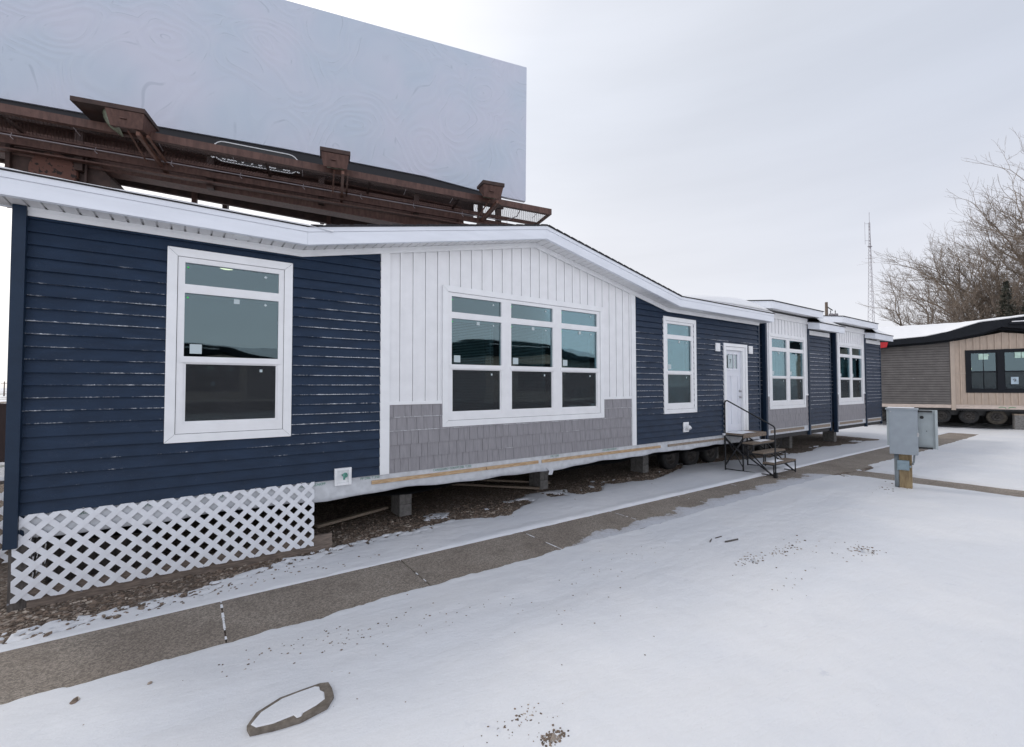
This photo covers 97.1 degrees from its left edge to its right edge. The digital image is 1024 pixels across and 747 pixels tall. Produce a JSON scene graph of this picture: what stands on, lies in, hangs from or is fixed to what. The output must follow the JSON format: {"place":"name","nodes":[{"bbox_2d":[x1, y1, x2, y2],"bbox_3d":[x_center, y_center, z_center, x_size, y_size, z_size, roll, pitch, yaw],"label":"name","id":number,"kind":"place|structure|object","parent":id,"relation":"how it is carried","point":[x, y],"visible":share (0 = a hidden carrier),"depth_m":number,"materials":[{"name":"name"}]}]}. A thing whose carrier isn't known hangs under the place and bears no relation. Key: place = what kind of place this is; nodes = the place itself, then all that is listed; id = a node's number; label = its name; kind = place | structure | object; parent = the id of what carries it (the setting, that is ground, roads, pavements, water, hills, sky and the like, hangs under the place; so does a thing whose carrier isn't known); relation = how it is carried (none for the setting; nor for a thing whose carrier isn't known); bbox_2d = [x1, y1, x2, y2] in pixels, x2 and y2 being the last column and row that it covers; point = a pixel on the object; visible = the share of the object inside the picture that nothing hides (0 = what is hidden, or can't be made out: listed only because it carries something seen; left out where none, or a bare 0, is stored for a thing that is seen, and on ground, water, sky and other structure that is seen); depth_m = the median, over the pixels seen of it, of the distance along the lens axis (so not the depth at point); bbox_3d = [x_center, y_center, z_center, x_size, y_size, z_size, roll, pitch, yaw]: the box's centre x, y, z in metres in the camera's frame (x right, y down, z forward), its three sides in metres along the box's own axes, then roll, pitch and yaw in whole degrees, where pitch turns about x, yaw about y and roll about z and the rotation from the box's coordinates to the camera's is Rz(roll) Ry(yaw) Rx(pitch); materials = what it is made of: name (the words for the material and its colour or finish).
{"place":"outdoors","nodes":[
{"label":"outdoors","id":0,"kind":"place"},
{"bbox_2d":[0,391,878,643],"bbox_3d":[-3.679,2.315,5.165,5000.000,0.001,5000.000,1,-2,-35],"label":"ground","id":1,"kind":"structure","parent":0,"point":[449,497],"depth_m":8.14,"materials":[{"name":"brown soil"}]},
{"bbox_2d":[0,403,5,461],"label":"fence","id":2,"kind":"object","parent":1,"relation":"on","point":[2,427],"visible":0.06,"depth_m":11.30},
{"bbox_2d":[0,492,37,562],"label":"lattice panel","id":3,"kind":"object","parent":1,"relation":"on","point":[3,555],"visible":0.03,"depth_m":5.48,"materials":[{"name":"white plastic"}]},
{"bbox_2d":[0,0,551,224],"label":"billboard","id":4,"kind":"object","parent":1,"relation":"on","point":[286,108],"visible":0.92,"depth_m":11.83,"materials":[{"name":"white metal"}]},
{"bbox_2d":[247,682,333,736],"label":"stone slab","id":5,"kind":"structure","parent":1,"relation":"in","point":[295,708],"depth_m":2.89,"materials":[{"name":"grey stone"}]},
{"bbox_2d":[0,166,774,550],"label":"manufactured home","id":6,"kind":"object","parent":1,"relation":"on","point":[160,348],"visible":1,"depth_m":6.21,"materials":[{"name":"blue plastic"}]},
{"bbox_2d":[29,537,46,577],"bbox_3d":[-5.989,1.865,6.028,0.018,0.854,3.769,1,-2,-35],"label":"lattice panel","id":7,"kind":"object","parent":6,"relation":"attached to","point":[33,572],"visible":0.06,"depth_m":5.02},
{"bbox_2d":[6,482,314,605],"bbox_3d":[-3.701,1.809,5.115,2.740,0.854,0.018,1,-2,-35],"label":"lattice panel","id":8,"kind":"object","parent":6,"relation":"attached to","point":[20,558],"visible":1,"depth_m":4.95,"materials":[{"name":"white plastic"}]},
{"bbox_2d":[164,246,292,443],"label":"window","id":9,"kind":"structure","parent":6,"relation":"in","point":[217,395],"depth_m":5.40,"materials":[{"name":"white plastic"}]},
{"bbox_2d":[442,285,603,426],"bbox_3d":[0.339,-0.250,8.135,3.577,2.220,0.169,1,-2,-35],"label":"window","id":10,"kind":"structure","parent":6,"relation":"in","point":[573,384],"depth_m":7.98,"materials":[{"name":"white plastic"}]},
{"bbox_2d":[662,316,696,413],"bbox_3d":[3.896,-0.186,10.640,1.265,2.220,0.169,1,-2,-35],"label":"window","id":11,"kind":"structure","parent":6,"relation":"in","point":[679,353],"depth_m":10.60,"materials":[{"name":"white plastic"}]},
{"bbox_2d":[726,350,741,431],"bbox_3d":[5.859,0.459,11.991,0.794,2.135,0.090,1,-2,-35],"label":"door","id":12,"kind":"structure","parent":6,"relation":"in","point":[734,390],"depth_m":12.04,"materials":[{"name":"white metal"}]},
{"bbox_2d":[391,494,411,516],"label":"concrete pier","id":13,"kind":"structure","parent":1,"relation":"on","point":[401,505],"depth_m":7.57,"materials":[{"name":"grey concrete"}]},
{"bbox_2d":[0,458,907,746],"bbox_3d":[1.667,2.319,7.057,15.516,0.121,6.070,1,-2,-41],"label":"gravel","id":14,"kind":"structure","parent":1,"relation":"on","point":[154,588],"depth_m":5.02,"materials":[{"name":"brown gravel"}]},
{"bbox_2d":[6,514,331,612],"bbox_3d":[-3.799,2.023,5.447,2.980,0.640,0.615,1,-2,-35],"label":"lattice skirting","id":15,"kind":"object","parent":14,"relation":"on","point":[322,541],"visible":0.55,"depth_m":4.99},
{"bbox_2d":[315,506,387,527],"bbox_3d":[-2.555,2.303,7.304,0.090,0.080,1.238,-2,-2,41],"label":"board","id":16,"kind":"object","parent":14,"relation":"on","point":[341,519],"visible":1,"depth_m":7.23,"materials":[{"name":"brown wood"}]},
{"bbox_2d":[453,483,539,489],"bbox_3d":[-0.366,2.378,9.579,1.911,0.050,0.090,0,-2,12],"label":"board","id":17,"kind":"object","parent":14,"relation":"on","point":[499,486],"visible":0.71,"depth_m":9.53,"materials":[{"name":"brown wood"}]},
{"bbox_2d":[481,479,549,483],"bbox_3d":[-0.168,2.365,9.993,2.019,0.080,0.090,0,-2,7],"label":"board","id":18,"kind":"object","parent":14,"relation":"on","point":[510,480],"visible":0.64,"depth_m":9.95,"materials":[{"name":"brown wood"}]},
{"bbox_2d":[0,388,1023,746],"bbox_3d":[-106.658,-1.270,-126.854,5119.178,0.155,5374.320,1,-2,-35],"label":"snow","id":19,"kind":"structure","parent":1,"relation":"on","point":[912,636],"depth_m":3.77,"materials":[{"name":"white snow"}]},
{"bbox_2d":[825,302,837,315],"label":"utility pole","id":20,"kind":"object","parent":19,"relation":"on","point":[826,309],"visible":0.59,"depth_m":55.11,"materials":[{"name":"wood"}]},
{"bbox_2d":[867,220,874,321],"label":"radio mast","id":21,"kind":"object","parent":19,"relation":"on","point":[870,246],"visible":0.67,"depth_m":100.57,"materials":[{"name":"metal"}]},
{"bbox_2d":[994,279,1021,317],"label":"spruce tree","id":22,"kind":"object","parent":19,"relation":"on","point":[1005,300],"visible":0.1,"depth_m":40.09,"materials":[{"name":"green plant"}]},
{"bbox_2d":[529,471,547,489],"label":"concrete pier","id":23,"kind":"structure","parent":1,"relation":"on","point":[539,479],"depth_m":9.51,"materials":[{"name":"grey concrete"}]},
{"bbox_2d":[631,455,648,472],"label":"concrete pier","id":24,"kind":"structure","parent":1,"relation":"on","point":[639,464],"depth_m":11.31,"materials":[{"name":"grey concrete"}]},
{"bbox_2d":[722,400,795,478],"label":"entry steps","id":25,"kind":"structure","parent":1,"relation":"on","point":[744,434],"depth_m":11.26,"materials":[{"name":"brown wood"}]},
{"bbox_2d":[781,436,791,447],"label":"concrete pier","id":26,"kind":"structure","parent":1,"relation":"on","point":[786,442],"depth_m":15.69,"materials":[{"name":"grey concrete"}]},
{"bbox_2d":[729,300,844,455],"bbox_3d":[6.792,0.031,17.314,5.120,5.264,8.515,1,-2,-35],"label":"home","id":27,"kind":"object","parent":1,"relation":"on","point":[795,372],"visible":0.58,"depth_m":13.97,"materials":[{"name":"white plastic"}]},
{"bbox_2d":[768,333,805,409],"bbox_3d":[8.289,-0.051,13.764,2.320,2.210,0.223,1,-2,-35],"label":"window","id":28,"kind":"structure","parent":27,"relation":"in","point":[786,353],"depth_m":13.66,"materials":[{"name":"white plastic"}]},
{"bbox_2d":[823,430,835,441],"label":"concrete pier","id":29,"kind":"structure","parent":1,"relation":"on","point":[829,436],"depth_m":17.54,"materials":[{"name":"grey concrete"}]},
{"bbox_2d":[823,315,892,431],"bbox_3d":[10.830,-0.159,20.165,5.120,4.739,8.515,1,-2,-35],"label":"home","id":30,"kind":"object","parent":29,"relation":"on","point":[856,385],"visible":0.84,"depth_m":16.78,"materials":[{"name":"white plastic"}]},
{"bbox_2d":[837,342,863,404],"bbox_3d":[12.328,0.022,16.608,2.320,2.210,0.223,1,-2,-35],"label":"window","id":31,"kind":"structure","parent":30,"relation":"in","point":[849,356],"depth_m":16.52,"materials":[{"name":"white plastic"}]},
{"bbox_2d":[880,342,887,347],"bbox_3d":[19.389,-1.450,24.131,1.032,0.418,0.046,-1,-2,36],"label":"red banner","id":32,"kind":"object","parent":30,"relation":"attached to","point":[883,344],"visible":0.17,"depth_m":23.92,"materials":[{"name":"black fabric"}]},
{"bbox_2d":[885,407,937,488],"bbox_3d":[8.298,1.583,9.389,0.800,1.755,0.375,-2,-2,44],"label":"utility pedestal","id":33,"kind":"object","parent":1,"relation":"on","point":[911,431],"visible":0.94,"depth_m":9.37,"materials":[{"name":"grey metal"}]},
{"bbox_2d":[857,217,1023,325],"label":"cottonwood tree","id":34,"kind":"object","parent":1,"relation":"on","point":[951,304],"visible":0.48,"depth_m":48.95,"materials":[{"name":"brown plant"}]},
{"bbox_2d":[861,130,1023,320],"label":"cottonwood tree","id":35,"kind":"object","parent":1,"relation":"on","point":[1019,238],"visible":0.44,"depth_m":50.51,"materials":[{"name":"brown plant"}]},
{"bbox_2d":[877,315,1023,423],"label":"tan home","id":36,"kind":"object","parent":1,"relation":"on","point":[969,372],"visible":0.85,"depth_m":22.82,"materials":[{"name":"grey plastic"}]},
{"bbox_2d":[965,348,1023,392],"bbox_3d":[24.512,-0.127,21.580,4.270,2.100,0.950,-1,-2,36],"label":"window","id":37,"kind":"structure","parent":36,"relation":"in","point":[1000,380],"depth_m":21.86,"materials":[{"name":"black glass"}]},
{"bbox_2d":[0,433,978,704],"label":"sidewalk","id":38,"kind":"structure","parent":0,"point":[66,661],"depth_m":4.64,"materials":[{"name":"concrete"}]},
{"bbox_2d":[220,475,804,639],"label":"snow in joints","id":39,"kind":"structure","parent":38,"relation":"on","point":[222,614],"depth_m":4.42,"materials":[{"name":"white snow"}]},
{"bbox_2d":[0,0,1023,387],"label":"sky","id":40,"kind":"structure","parent":0,"point":[741,149],"materials":[{"name":"white"}]},
{"bbox_2d":[709,536,737,542],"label":"buried slab","id":41,"kind":"structure","parent":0,"point":[727,540],"depth_m":6.08,"materials":[{"name":"grey concrete"}]},
{"bbox_2d":[846,471,1023,496],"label":"path","id":42,"kind":"structure","parent":0,"point":[1010,492],"depth_m":9.81,"materials":[{"name":"concrete"}]},
{"bbox_2d":[1011,414,1023,429],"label":"timber pier","id":43,"kind":"structure","parent":0,"point":[1017,421],"depth_m":21.40,"materials":[{"name":"wood"}]}
]}

